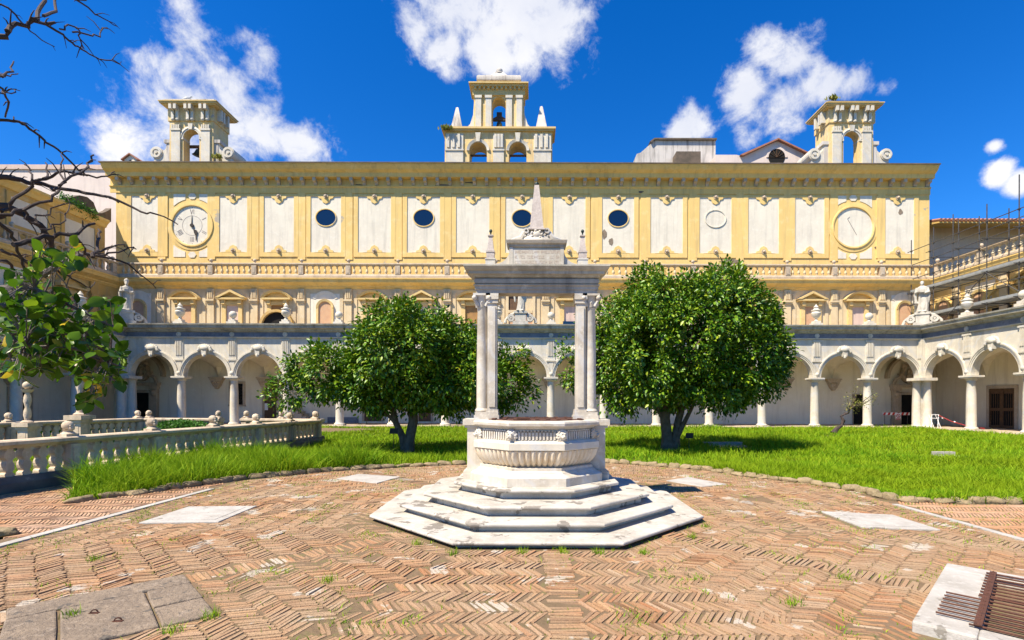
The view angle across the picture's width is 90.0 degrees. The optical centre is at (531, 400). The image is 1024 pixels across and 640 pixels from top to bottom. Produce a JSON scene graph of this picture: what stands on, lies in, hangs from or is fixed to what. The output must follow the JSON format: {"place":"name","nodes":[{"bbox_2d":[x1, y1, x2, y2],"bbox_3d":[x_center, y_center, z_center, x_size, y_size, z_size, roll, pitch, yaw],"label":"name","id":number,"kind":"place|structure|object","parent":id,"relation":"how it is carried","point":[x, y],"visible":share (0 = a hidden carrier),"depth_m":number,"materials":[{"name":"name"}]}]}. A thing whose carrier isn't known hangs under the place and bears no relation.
{"place":"outdoors","nodes":[
{"label":"outdoors","id":0,"kind":"place"},
{"bbox_2d":[106,427,387,432],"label":"gravel path","id":1,"kind":"structure","parent":0,"point":[337,429],"depth_m":30.20,"materials":[{"name":"gravel"}]},
{"bbox_2d":[0,423,1023,539],"bbox_3d":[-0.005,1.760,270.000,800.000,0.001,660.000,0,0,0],"label":"ground","id":2,"kind":"structure","parent":0,"point":[466,447],"depth_m":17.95,"materials":[{"name":"green plant"}]},
{"bbox_2d":[11,382,42,449],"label":"twisted column","id":3,"kind":"structure","parent":2,"relation":"on","point":[27,427],"depth_m":15.33,"materials":[{"name":"stone"}]},
{"bbox_2d":[0,164,115,269],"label":"pink building","id":4,"kind":"structure","parent":2,"relation":"on","point":[92,184],"depth_m":45.00,"materials":[{"name":"paint"}]},
{"bbox_2d":[0,304,127,431],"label":"arcade","id":5,"kind":"object","parent":2,"relation":"on","point":[53,400],"visible":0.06,"depth_m":32.17,"materials":[{"name":"white stone"}]},
{"bbox_2d":[7,386,32,419],"bbox_3d":[-30.686,0.375,30.721,0.130,2.430,1.520,0,0,0],"label":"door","id":6,"kind":"structure","parent":5,"relation":"in","point":[8,387],"depth_m":30.94,"materials":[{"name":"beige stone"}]},
{"bbox_2d":[0,180,118,311],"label":"palace wing","id":7,"kind":"structure","parent":5,"relation":"on","point":[105,285],"depth_m":33.03,"materials":[{"name":"paint"}]},
{"bbox_2d":[0,222,118,276],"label":"balustrade","id":8,"kind":"object","parent":7,"relation":"on","point":[111,267],"visible":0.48,"depth_m":31.81,"materials":[{"name":"beige stone"}]},
{"bbox_2d":[55,277,89,310],"bbox_3d":[-29.354,-6.217,32.770,0.460,3.280,2.160,0,0,0],"label":"window","id":9,"kind":"structure","parent":7,"relation":"in","point":[74,287],"depth_m":32.90,"materials":[{"name":"stone"}]},
{"bbox_2d":[56,191,102,220],"bbox_3d":[-30.178,-12.973,34.112,1.193,1.337,2.778,0,0,0],"label":"creeper","id":10,"kind":"object","parent":7,"relation":"attached to","point":[65,196],"visible":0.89,"depth_m":34.01,"materials":[{"name":"green plant"}]},
{"bbox_2d":[74,291,86,312],"bbox_3d":[-26.435,-5.704,30.027,0.620,1.450,0.591,0,0,0],"label":"urn","id":11,"kind":"object","parent":5,"relation":"on","point":[82,299],"visible":0.45,"depth_m":29.92,"materials":[{"name":"white stone"}]},
{"bbox_2d":[0,235,131,413],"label":"broadleaf tree","id":12,"kind":"object","parent":2,"relation":"on","point":[65,344],"visible":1,"depth_m":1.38,"materials":[{"name":"green plant"}]},
{"bbox_2d":[0,410,142,450],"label":"balustrade","id":13,"kind":"object","parent":2,"relation":"on","point":[8,431],"visible":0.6,"depth_m":19.16,"materials":[{"name":"white stone"}]},
{"bbox_2d":[63,364,95,461],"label":"twisted column","id":14,"kind":"structure","parent":2,"relation":"on","point":[80,420],"depth_m":13.91,"materials":[{"name":"stone"}]},
{"bbox_2d":[63,495,95,503],"bbox_3d":[-7.526,1.657,8.544,0.166,0.129,0.473,3,3,17],"label":"border stone","id":15,"kind":"object","parent":2,"relation":"on","point":[84,498],"visible":0.69,"depth_m":8.48,"materials":[{"name":"stone"}]},
{"bbox_2d":[0,0,177,288],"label":"bare tree","id":16,"kind":"object","parent":2,"relation":"on","point":[32,182],"visible":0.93,"depth_m":1.71,"materials":[{"name":"brown plant"}]},
{"bbox_2d":[0,488,214,547],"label":"kerb","id":17,"kind":"structure","parent":2,"relation":"on","point":[15,541],"depth_m":7.08,"materials":[{"name":"stone"}]},
{"bbox_2d":[98,491,126,498],"bbox_3d":[-7.306,1.655,8.985,0.158,0.122,0.479,-3,-7,36],"label":"border stone","id":18,"kind":"object","parent":2,"relation":"on","point":[110,494],"visible":0.7,"depth_m":8.90,"materials":[{"name":"stone"}]},
{"bbox_2d":[148,485,168,492],"bbox_3d":[-6.966,1.655,9.540,0.186,0.124,0.380,7,11,27],"label":"border stone","id":19,"kind":"object","parent":2,"relation":"on","point":[160,488],"visible":0.8,"depth_m":9.52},
{"bbox_2d":[142,418,208,442],"bbox_3d":[-13.106,1.191,19.209,3.136,1.086,1.811,0,0,0],"label":"bush","id":20,"kind":"object","parent":2,"relation":"on","point":[175,423],"visible":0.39,"depth_m":18.89,"materials":[{"name":"green plant"}]},
{"bbox_2d":[166,482,185,489],"bbox_3d":[-6.842,1.646,9.839,0.224,0.152,0.344,-4,-10,37],"label":"border stone","id":21,"kind":"object","parent":2,"relation":"on","point":[176,486],"visible":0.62,"depth_m":9.77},
{"bbox_2d":[183,481,201,487],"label":"border stone","id":22,"kind":"object","parent":2,"relation":"on","point":[188,484],"visible":0.73,"depth_m":9.99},
{"bbox_2d":[202,478,220,484],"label":"border stone","id":23,"kind":"object","parent":2,"relation":"on","point":[209,481],"visible":0.75,"depth_m":10.32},
{"bbox_2d":[218,476,233,482],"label":"border stone","id":24,"kind":"object","parent":2,"relation":"on","point":[226,479],"visible":0.72,"depth_m":10.57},
{"bbox_2d":[143,410,324,439],"bbox_3d":[-12.103,1.036,20.750,7.632,1.265,0.400,0,0,5],"label":"balustrade","id":25,"kind":"object","parent":2,"relation":"on","point":[245,419],"visible":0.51,"depth_m":20.67,"materials":[{"name":"white stone"}]},
{"bbox_2d":[233,475,247,480],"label":"border stone","id":26,"kind":"object","parent":2,"relation":"on","point":[238,477],"visible":0.72,"depth_m":10.80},
{"bbox_2d":[248,473,264,478],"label":"border stone","id":27,"kind":"object","parent":2,"relation":"on","point":[257,475],"visible":0.73,"depth_m":11.08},
{"bbox_2d":[263,471,279,477],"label":"border stone","id":28,"kind":"object","parent":2,"relation":"on","point":[268,474],"visible":0.66,"depth_m":11.28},
{"bbox_2d":[350,465,365,469],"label":"border stone","id":29,"kind":"object","parent":2,"relation":"on","point":[358,467],"visible":0.73,"depth_m":12.46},
{"bbox_2d":[365,464,381,469],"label":"border stone","id":30,"kind":"object","parent":2,"relation":"on","point":[373,466],"visible":0.81,"depth_m":12.63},
{"bbox_2d":[255,290,545,452],"bbox_3d":[-4.209,-0.823,16.799,8.694,5.296,6.073,0,0,-26],"label":"camellia tree","id":31,"kind":"object","parent":2,"relation":"on","point":[435,373],"visible":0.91,"depth_m":15.77,"materials":[{"name":"green plant"}]},
{"bbox_2d":[114,323,937,427],"bbox_3d":[-0.446,-1.591,35.410,61.100,6.780,5.180,0,0,0],"label":"arcade","id":32,"kind":"object","parent":2,"relation":"on","point":[190,370],"visible":0.49,"depth_m":33.68,"materials":[{"name":"white stone"}]},
{"bbox_2d":[118,278,147,322],"bbox_3d":[-26.370,-6.484,33.385,2.232,3.009,0.740,0,0,-38],"label":"statue","id":33,"kind":"object","parent":32,"relation":"on","point":[127,312],"visible":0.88,"depth_m":33.29,"materials":[{"name":"stone"}]},
{"bbox_2d":[173,303,186,322],"bbox_3d":[-23.012,-5.695,33.550,0.620,1.450,0.591,0,0,0],"label":"urn","id":34,"kind":"object","parent":32,"relation":"on","point":[179,311],"visible":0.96,"depth_m":33.37,"materials":[{"name":"white stone"}]},
{"bbox_2d":[226,311,239,322],"bbox_3d":[-19.539,-5.416,33.550,0.620,0.910,0.500,0,0,0],"label":"ball finial","id":35,"kind":"object","parent":32,"relation":"on","point":[233,315],"visible":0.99,"depth_m":33.36,"materials":[{"name":"white stone"}]},
{"bbox_2d":[228,381,245,405],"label":"window","id":36,"kind":"structure","parent":32,"relation":"in","point":[241,384],"depth_m":37.66,"materials":[{"name":"beige glass"}]},
{"bbox_2d":[262,379,279,417],"bbox_3d":[-19.133,0.005,37.685,1.270,3.230,0.130,0,0,0],"label":"door","id":37,"kind":"structure","parent":32,"relation":"in","point":[268,413],"depth_m":37.68,"materials":[{"name":"brown wood"}]},
{"bbox_2d":[279,303,291,322],"bbox_3d":[-16.065,-5.677,33.550,0.620,1.450,0.591,0,0,0],"label":"urn","id":38,"kind":"object","parent":32,"relation":"on","point":[285,312],"visible":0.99,"depth_m":33.35,"materials":[{"name":"white stone"}]},
{"bbox_2d":[333,311,344,322],"bbox_3d":[-12.593,-5.398,33.550,0.620,0.910,0.500,0,0,0],"label":"ball finial","id":39,"kind":"object","parent":32,"relation":"on","point":[339,315],"visible":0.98,"depth_m":33.38,"materials":[{"name":"white stone"}]},
{"bbox_2d":[362,411,383,420],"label":"low window","id":40,"kind":"structure","parent":32,"relation":"in","point":[364,417],"depth_m":37.68,"materials":[{"name":"beige glass"}]},
{"bbox_2d":[418,411,432,420],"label":"low window","id":41,"kind":"structure","parent":32,"relation":"in","point":[430,418],"depth_m":37.68,"materials":[{"name":"black glass"}]},
{"bbox_2d":[504,296,536,323],"bbox_3d":[-0.694,-6.448,33.405,2.232,3.072,0.790,0,0,0],"label":"statue","id":42,"kind":"object","parent":32,"relation":"on","point":[520,313],"visible":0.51,"depth_m":33.23,"materials":[{"name":"stone"}]},
{"bbox_2d":[546,312,555,323],"bbox_3d":[1.301,-5.362,33.550,0.620,0.910,0.500,0,0,0],"label":"ball finial","id":43,"kind":"object","parent":32,"relation":"on","point":[551,315],"visible":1,"depth_m":33.35,"materials":[{"name":"white stone"}]},
{"bbox_2d":[809,304,822,324],"bbox_3d":[18.668,-5.586,33.550,0.620,1.450,0.591,0,0,0],"label":"urn","id":44,"kind":"object","parent":32,"relation":"on","point":[816,313],"visible":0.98,"depth_m":33.36,"materials":[{"name":"white stone"}]},
{"bbox_2d":[852,394,862,423],"bbox_3d":[24.126,0.623,37.685,1.000,2.220,0.130,0,0,0],"label":"door","id":45,"kind":"structure","parent":32,"relation":"in","point":[856,418],"depth_m":37.68,"materials":[{"name":"black wood"}]},
{"bbox_2d":[862,313,875,324],"bbox_3d":[22.141,-5.307,33.550,0.620,0.910,0.500,0,0,0],"label":"ball finial","id":46,"kind":"object","parent":32,"relation":"on","point":[868,317],"visible":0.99,"depth_m":33.37,"materials":[{"name":"white stone"}]},
{"bbox_2d":[882,412,909,424],"bbox_3d":[25.797,1.288,36.181,1.900,0.900,0.078,0,0,0],"label":"barrier","id":47,"kind":"object","parent":32,"relation":"on","point":[898,415],"visible":0.96,"depth_m":36.18,"materials":[{"name":"white paint"}]},
{"bbox_2d":[902,281,942,324],"bbox_3d":[25.498,-6.330,33.371,2.232,2.973,0.770,0,0,35],"label":"statue","id":48,"kind":"object","parent":32,"relation":"on","point":[922,314],"visible":0.99,"depth_m":33.20,"materials":[{"name":"stone"}]},
{"bbox_2d":[553,253,802,449],"bbox_3d":[4.990,-1.544,18.104,7.731,6.762,7.564,0,0,-34],"label":"camellia tree","id":49,"kind":"object","parent":2,"relation":"on","point":[644,367],"visible":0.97,"depth_m":16.06,"materials":[{"name":"green plant"}]},
{"bbox_2d":[703,442,745,448],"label":"stepping slab","id":50,"kind":"structure","parent":2,"relation":"on","point":[725,443],"depth_m":19.75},
{"bbox_2d":[781,477,796,482],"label":"border stone","id":51,"kind":"object","parent":2,"relation":"on","point":[789,479],"visible":0.78,"depth_m":10.80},
{"bbox_2d":[797,477,813,483],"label":"border stone","id":52,"kind":"object","parent":2,"relation":"on","point":[804,480],"visible":0.59,"depth_m":10.63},
{"bbox_2d":[841,484,859,490],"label":"border stone","id":53,"kind":"object","parent":2,"relation":"on","point":[848,487],"visible":0.73,"depth_m":9.78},
{"bbox_2d":[831,383,878,432],"bbox_3d":[17.053,0.448,27.037,2.467,2.762,1.287,0,0,0],"label":"crooked tree","id":54,"kind":"object","parent":2,"relation":"on","point":[851,407],"visible":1,"depth_m":26.96,"materials":[{"name":"green plant"}]},
{"bbox_2d":[865,488,880,495],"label":"border stone","id":55,"kind":"object","parent":2,"relation":"on","point":[870,491],"visible":0.55,"depth_m":9.29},
{"bbox_2d":[882,492,898,500],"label":"border stone","id":56,"kind":"object","parent":2,"relation":"on","point":[890,496],"visible":0.77,"depth_m":8.83,"materials":[{"name":"stone"}]},
{"bbox_2d":[897,496,918,502],"bbox_3d":[6.409,1.692,8.722,0.305,0.139,0.243,-7,1,15],"label":"border stone","id":57,"kind":"object","parent":2,"relation":"on","point":[909,499],"visible":0.68,"depth_m":8.63,"materials":[{"name":"stone"}]},
{"bbox_2d":[916,497,933,502],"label":"border stone","id":58,"kind":"object","parent":2,"relation":"on","point":[924,500],"visible":0.62,"depth_m":8.62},
{"bbox_2d":[931,451,956,455],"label":"stepping slab","id":59,"kind":"structure","parent":2,"relation":"on","point":[940,452],"depth_m":16.15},
{"bbox_2d":[892,504,1023,540],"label":"kerb","id":60,"kind":"structure","parent":2,"relation":"on","point":[973,525],"depth_m":7.10,"materials":[{"name":"stone"}]},
{"bbox_2d":[951,497,971,503],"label":"border stone","id":61,"kind":"object","parent":2,"relation":"on","point":[962,501],"visible":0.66,"depth_m":8.57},
{"bbox_2d":[921,305,1023,434],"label":"arcade","id":62,"kind":"object","parent":2,"relation":"on","point":[977,360],"visible":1,"depth_m":31.63,"materials":[{"name":"white stone"}]},
{"bbox_2d":[907,174,1023,324],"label":"scaffolding","id":63,"kind":"object","parent":62,"relation":"on","point":[1003,268],"visible":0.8,"depth_m":31.27,"materials":[{"name":"metal"}]},
{"bbox_2d":[958,293,974,317],"bbox_3d":[25.565,-5.568,30.027,0.620,1.450,0.591,0,0,0],"label":"urn","id":64,"kind":"object","parent":62,"relation":"on","point":[967,302],"visible":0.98,"depth_m":29.89,"materials":[{"name":"white stone"}]},
{"bbox_2d":[931,251,1023,321],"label":"palace wing","id":65,"kind":"structure","parent":62,"relation":"on","point":[996,293],"depth_m":32.37,"materials":[{"name":"paint"}]},
{"bbox_2d":[931,234,1023,278],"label":"balustrade","id":66,"kind":"object","parent":65,"relation":"on","point":[938,266],"visible":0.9,"depth_m":32.28,"materials":[{"name":"beige stone"}]},
{"bbox_2d":[1009,267,1023,290],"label":"window","id":67,"kind":"structure","parent":65,"relation":"in","point":[1015,275],"depth_m":29.81,"materials":[{"name":"stone"}]},
{"bbox_2d":[986,385,1018,428],"bbox_3d":[29.784,0.388,32.380,0.130,2.720,2.150,0,0,0],"label":"door","id":68,"kind":"structure","parent":62,"relation":"in","point":[1002,401],"depth_m":32.28,"materials":[{"name":"brown wood"}]},
{"bbox_2d":[1014,290,1023,306],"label":"ball finial","id":69,"kind":"object","parent":62,"relation":"on","point":[1021,296],"visible":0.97,"depth_m":26.53,"materials":[{"name":"white stone"}]},
{"bbox_2d":[929,218,1023,275],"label":"tiled building","id":70,"kind":"structure","parent":2,"relation":"on","point":[943,227],"depth_m":39.20,"materials":[{"name":"paint"}]},
{"bbox_2d":[968,496,987,503],"bbox_3d":[7.499,1.684,8.625,0.315,0.156,0.170,5,4,3],"label":"border stone","id":71,"kind":"object","parent":2,"relation":"on","point":[976,500],"visible":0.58,"depth_m":8.56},
{"bbox_2d":[984,496,1005,504],"bbox_3d":[7.771,1.693,8.621,0.354,0.158,0.232,5,10,6],"label":"border stone","id":72,"kind":"object","parent":2,"relation":"on","point":[993,500],"visible":0.62,"depth_m":8.53,"materials":[{"name":"stone"}]},
{"bbox_2d":[1004,496,1022,504],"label":"border stone","id":73,"kind":"object","parent":2,"relation":"on","point":[1014,501],"visible":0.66,"depth_m":8.53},
{"bbox_2d":[0,463,1023,639],"bbox_3d":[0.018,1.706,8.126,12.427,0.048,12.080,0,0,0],"label":"brick paving","id":74,"kind":"structure","parent":0,"point":[44,570],"depth_m":5.23,"materials":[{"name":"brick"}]},
{"bbox_2d":[0,527,19,537],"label":"border stone","id":75,"kind":"object","parent":74,"relation":"on","point":[8,531],"visible":0.91,"depth_m":6.40,"materials":[{"name":"stone"}]},
{"bbox_2d":[0,575,213,639],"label":"manhole slab","id":76,"kind":"structure","parent":74,"relation":"on","point":[115,612],"depth_m":4.06,"materials":[{"name":"stone"}]},
{"bbox_2d":[126,489,148,495],"bbox_3d":[-7.094,1.661,9.221,0.263,0.118,0.337,2,1,28],"label":"border stone","id":77,"kind":"object","parent":74,"relation":"on","point":[136,492],"visible":0.8,"depth_m":9.14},
{"bbox_2d":[0,411,322,494],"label":"balustrade","id":78,"kind":"object","parent":74,"relation":"on","point":[67,443],"visible":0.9,"depth_m":11.31,"materials":[{"name":"white stone"}]},
{"bbox_2d":[139,506,255,523],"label":"stone slab","id":79,"kind":"structure","parent":74,"relation":"on","point":[203,514],"depth_m":7.46,"materials":[{"name":"stone"}]},
{"bbox_2d":[337,474,398,483],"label":"stone slab","id":80,"kind":"structure","parent":74,"relation":"on","point":[367,478],"depth_m":11.05,"materials":[{"name":"stone"}]},
{"bbox_2d":[58,522,855,636],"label":"weed tufts","id":81,"kind":"object","parent":74,"relation":"on","point":[643,552],"visible":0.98,"depth_m":4.83,"materials":[{"name":"green plant"}]},
{"bbox_2d":[0,463,1023,639],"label":"grass tufts","id":82,"kind":"object","parent":74,"relation":"on","point":[403,620],"visible":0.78,"depth_m":6.01,"materials":[{"name":"green plant"}]},
{"bbox_2d":[369,182,703,547],"bbox_3d":[0.082,-0.890,8.200,4.720,5.220,4.720,0,0,0],"label":"well","id":83,"kind":"object","parent":74,"relation":"on","point":[544,482],"visible":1,"depth_m":7.45,"materials":[{"name":"stone"}]},
{"bbox_2d":[667,477,724,486],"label":"stone slab","id":84,"kind":"structure","parent":74,"relation":"on","point":[695,482],"depth_m":10.63,"materials":[{"name":"stone"}]},
{"bbox_2d":[822,482,840,488],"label":"border stone","id":85,"kind":"object","parent":74,"relation":"on","point":[832,485],"visible":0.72,"depth_m":10.07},
{"bbox_2d":[821,511,939,530],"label":"stone slab","id":86,"kind":"structure","parent":74,"relation":"on","point":[876,521],"depth_m":7.18,"materials":[{"name":"stone"}]},
{"bbox_2d":[912,563,1023,639],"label":"grating slab","id":87,"kind":"structure","parent":74,"relation":"on","point":[928,620],"depth_m":4.04,"materials":[{"name":"white"}]},
{"bbox_2d":[936,591,1023,637],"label":"iron grate","id":88,"kind":"object","parent":87,"relation":"on","point":[981,614],"visible":1,"depth_m":3.91,"materials":[{"name":"metal"}]},
{"bbox_2d":[979,571,1023,603],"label":"iron grate","id":89,"kind":"object","parent":87,"relation":"on","point":[990,584],"visible":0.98,"depth_m":4.45,"materials":[{"name":"metal"}]},
{"bbox_2d":[0,481,1023,538],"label":"brick path","id":90,"kind":"structure","parent":0,"point":[91,505],"depth_m":7.97,"materials":[{"name":"brick"}]},
{"bbox_2d":[933,497,954,503],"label":"border stone","id":91,"kind":"object","parent":90,"relation":"on","point":[944,500],"visible":0.79,"depth_m":8.57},
{"bbox_2d":[0,0,1023,219],"label":"sky","id":92,"kind":"structure","parent":0,"point":[302,80],"materials":[{"name":"blue"}]},
{"bbox_2d":[98,161,940,324],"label":"palace","id":93,"kind":"structure","parent":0,"point":[456,212],"depth_m":37.14,"materials":[{"name":"beige paint"}]},
{"bbox_2d":[121,153,141,160],"bbox_3d":[-29.892,-17.908,38.875,1.240,1.060,1.650,0,0,0],"label":"dormer hut","id":94,"kind":"object","parent":93,"relation":"on","point":[129,157],"visible":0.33,"depth_m":38.20,"materials":[{"name":"white paint"}]},
{"bbox_2d":[167,290,201,322],"bbox_3d":[-24.643,-6.205,36.370,2.160,3.280,0.460,0,0,0],"label":"window","id":95,"kind":"structure","parent":93,"relation":"in","point":[187,298],"depth_m":36.44,"materials":[{"name":"stone"}]},
{"bbox_2d":[150,99,245,160],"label":"bell tower","id":96,"kind":"structure","parent":93,"relation":"on","point":[208,121],"depth_m":38.59,"materials":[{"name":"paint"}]},
{"bbox_2d":[215,289,246,322],"bbox_3d":[-21.303,-6.206,36.370,2.160,3.300,0.460,0,0,0],"label":"window","id":97,"kind":"structure","parent":93,"relation":"in","point":[231,300],"depth_m":36.44,"materials":[{"name":"stone"}]},
{"bbox_2d":[260,290,292,310],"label":"window","id":98,"kind":"structure","parent":93,"relation":"in","point":[275,299],"depth_m":36.44,"materials":[{"name":"stone"}]},
{"bbox_2d":[259,309,293,322],"bbox_3d":[-18.011,-5.497,36.240,2.400,1.900,0.320,0,0,0],"label":"doorway","id":99,"kind":"structure","parent":93,"relation":"in","point":[274,315],"depth_m":36.30,"materials":[{"name":"paint"}]},
{"bbox_2d":[356,290,387,319],"bbox_3d":[-11.284,-6.170,36.370,2.160,3.280,0.460,0,0,0],"label":"window","id":100,"kind":"structure","parent":93,"relation":"in","point":[367,294],"depth_m":36.44,"materials":[{"name":"stone"}]},
{"bbox_2d":[408,290,436,313],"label":"window","id":101,"kind":"structure","parent":93,"relation":"in","point":[421,296],"depth_m":36.37,"materials":[{"name":"stone"}]},
{"bbox_2d":[456,290,477,323],"bbox_3d":[-4.262,-6.151,36.370,2.160,3.280,0.460,0,0,0],"label":"window","id":102,"kind":"structure","parent":93,"relation":"in","point":[468,308],"depth_m":36.48,"materials":[{"name":"stone"}]},
{"bbox_2d":[441,68,555,161],"bbox_3d":[-2.454,-21.138,39.400,8.586,8.864,2.200,0,0,0],"label":"belfry","id":103,"kind":"object","parent":93,"relation":"on","point":[481,133],"visible":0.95,"depth_m":38.60,"materials":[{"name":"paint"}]},
{"bbox_2d":[493,112,505,125],"bbox_3d":[-2.453,-21.479,39.400,0.816,1.340,0.795,0,0,44],"label":"bell","id":104,"kind":"object","parent":103,"relation":"hanging from","point":[498,118],"visible":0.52,"depth_m":39.30,"materials":[{"name":"brown metal"}]},
{"bbox_2d":[506,296,534,323],"bbox_3d":[-0.762,-6.202,36.530,2.100,3.400,0.140,0,0,0],"label":"window","id":105,"kind":"structure","parent":93,"relation":"in","point":[511,306],"depth_m":36.55,"materials":[{"name":"beige paint"}]},
{"bbox_2d":[119,258,931,278],"bbox_3d":[-0.426,-9.321,36.270,57.600,1.360,0.380,0,0,0],"label":"balustrade","id":106,"kind":"object","parent":93,"relation":"on","point":[255,270],"visible":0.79,"depth_m":36.13,"materials":[{"name":"beige stone"}]},
{"bbox_2d":[555,297,574,323],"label":"window","id":107,"kind":"structure","parent":93,"relation":"in","point":[567,308],"depth_m":36.48,"materials":[{"name":"stone"}]},
{"bbox_2d":[634,138,716,161],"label":"rooftop structure","id":108,"kind":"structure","parent":93,"relation":"on","point":[680,150],"depth_m":46.00,"materials":[{"name":"paint"}]},
{"bbox_2d":[710,138,807,162],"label":"gabled roof building","id":109,"kind":"structure","parent":93,"relation":"on","point":[778,150],"depth_m":44.00,"materials":[{"name":"paint"}]},
{"bbox_2d":[766,147,786,162],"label":"lunette window","id":110,"kind":"structure","parent":109,"relation":"in","point":[775,154],"depth_m":43.98,"materials":[{"name":"white"}]},
{"bbox_2d":[796,291,827,324],"bbox_3d":[19.940,-6.098,36.370,2.160,3.300,0.460,0,0,0],"label":"window","id":111,"kind":"structure","parent":93,"relation":"in","point":[808,301],"depth_m":36.44,"materials":[{"name":"stone"}]},
{"bbox_2d":[797,101,891,162],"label":"bell tower","id":112,"kind":"structure","parent":93,"relation":"on","point":[834,123],"depth_m":38.56,"materials":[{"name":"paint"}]},
{"bbox_2d":[843,291,875,324],"bbox_3d":[23.303,-6.079,36.370,2.160,3.280,0.460,0,0,0],"label":"window","id":113,"kind":"structure","parent":93,"relation":"in","point":[858,303],"depth_m":36.44,"materials":[{"name":"stone"}]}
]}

